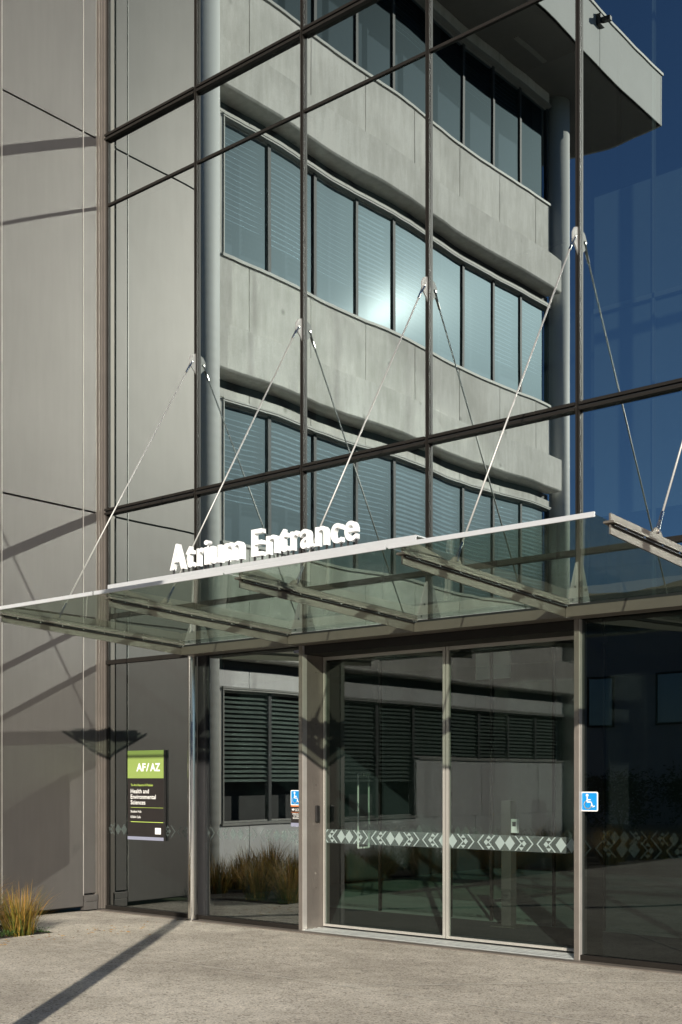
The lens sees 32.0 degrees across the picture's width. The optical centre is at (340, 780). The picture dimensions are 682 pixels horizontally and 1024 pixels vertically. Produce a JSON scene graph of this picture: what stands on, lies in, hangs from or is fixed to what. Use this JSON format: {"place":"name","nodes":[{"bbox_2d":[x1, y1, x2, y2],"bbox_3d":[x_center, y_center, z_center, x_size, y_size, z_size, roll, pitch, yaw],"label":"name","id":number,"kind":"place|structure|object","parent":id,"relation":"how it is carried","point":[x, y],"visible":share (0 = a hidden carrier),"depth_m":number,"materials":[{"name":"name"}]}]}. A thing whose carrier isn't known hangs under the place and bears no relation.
{"place":"outdoors","nodes":[
{"label":"outdoors","id":0,"kind":"place"},
{"bbox_2d":[0,907,569,932],"bbox_3d":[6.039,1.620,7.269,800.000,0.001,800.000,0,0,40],"label":"ground","id":1,"kind":"structure","parent":0,"point":[62,910],"depth_m":14.66,"materials":[{"name":"brown soil"}]},
{"bbox_2d":[0,927,47,938],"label":"planting bed","id":2,"kind":"object","parent":1,"relation":"on","point":[11,936],"visible":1,"depth_m":12.49,"materials":[{"name":"soil"}]},
{"bbox_2d":[0,874,39,912],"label":"tussock plant","id":3,"kind":"object","parent":2,"relation":"on","point":[2,897],"visible":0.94,"depth_m":12.25,"materials":[{"name":"brown plant"}]},
{"bbox_2d":[0,883,39,913],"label":"tussock plant","id":4,"kind":"object","parent":2,"relation":"on","point":[6,897],"visible":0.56,"depth_m":12.87,"materials":[{"name":"brown plant"}]},
{"bbox_2d":[0,926,48,936],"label":"ground cover","id":5,"kind":"object","parent":2,"relation":"on","point":[4,932],"visible":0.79,"depth_m":12.25,"materials":[{"name":"green plant"}]},
{"bbox_2d":[0,885,52,936],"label":"tussock plant","id":6,"kind":"object","parent":2,"relation":"on","point":[21,920],"visible":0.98,"depth_m":12.28,"materials":[{"name":"plant"}]},
{"bbox_2d":[96,0,681,974],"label":"atrium building","id":7,"kind":"structure","parent":1,"relation":"on","point":[340,178],"depth_m":12.34,"materials":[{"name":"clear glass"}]},
{"bbox_2d":[128,750,165,840],"bbox_3d":[-2.321,0.180,14.188,0.657,1.070,0.032,0,0,40],"label":"directory sign","id":8,"kind":"object","parent":7,"relation":"attached to","point":[146,794],"visible":1,"depth_m":14.16,"materials":[{"name":"black plastic"}]},
{"bbox_2d":[291,805,298,826],"bbox_3d":[-0.477,0.383,12.676,0.155,0.225,0.003,0,0,40],"label":"camera notice","id":9,"kind":"object","parent":7,"relation":"attached to","point":[294,815],"visible":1,"depth_m":12.69,"materials":[{"name":"white plastic"}]},
{"bbox_2d":[291,790,298,804],"bbox_3d":[-0.480,0.187,12.677,0.155,0.161,0.005,0,0,40],"label":"access sticker","id":10,"kind":"object","parent":7,"relation":"attached to","point":[294,797],"visible":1,"depth_m":12.69,"materials":[{"name":"blue plastic"}]},
{"bbox_2d":[0,227,681,655],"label":"entrance canopy","id":11,"kind":"object","parent":7,"relation":"attached to","point":[550,607],"visible":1,"depth_m":10.62,"materials":[{"name":"clear glass"}]},
{"bbox_2d":[108,521,425,588],"bbox_3d":[-0.732,-1.830,9.510,3.380,0.323,0.125,0,0,40],"label":"entrance sign","id":12,"kind":"object","parent":11,"relation":"on","point":[238,548],"visible":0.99,"depth_m":9.35,"materials":[{"name":"silver metal"}]},
{"bbox_2d":[323,647,445,937],"bbox_3d":[0.432,0.123,12.317,1.595,2.895,0.040,0,0,40],"label":"sliding door","id":13,"kind":"structure","parent":7,"relation":"in","point":[341,836],"depth_m":12.35,"materials":[{"name":"clear glass"}]},
{"bbox_2d":[490,800,527,928],"bbox_3d":[1.828,0.907,12.951,0.300,1.375,0.300,0,0,40],"label":"reader post","id":14,"kind":"object","parent":7,"relation":"on","point":[509,824],"visible":1,"depth_m":12.90,"materials":[{"name":"grey metal"}]},
{"bbox_2d":[446,636,573,951],"bbox_3d":[1.667,0.123,11.291,1.595,2.895,0.040,0,0,40],"label":"sliding door","id":15,"kind":"structure","parent":7,"relation":"in","point":[451,840],"depth_m":11.75,"materials":[{"name":"clear glass"}]},
{"bbox_2d":[582,792,597,810],"bbox_3d":[2.187,0.188,10.461,0.165,0.172,0.005,0,0,40],"label":"access sticker","id":16,"kind":"object","parent":7,"relation":"attached to","point":[589,801],"visible":1,"depth_m":10.46,"materials":[{"name":"blue plastic"}]},
{"bbox_2d":[0,910,681,1023],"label":"pavement","id":17,"kind":"structure","parent":0,"point":[44,980],"depth_m":9.45,"materials":[{"name":"grey concrete"}]},
{"bbox_2d":[0,0,108,914],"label":"clad wall","id":18,"kind":"structure","parent":17,"relation":"on","point":[54,408],"depth_m":14.11,"materials":[{"name":"grey metal"}]},
{"bbox_2d":[4,921,168,944],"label":"leaf litter","id":19,"kind":"object","parent":17,"relation":"on","point":[88,933],"visible":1,"depth_m":12.38,"materials":[{"name":"brown plant"}]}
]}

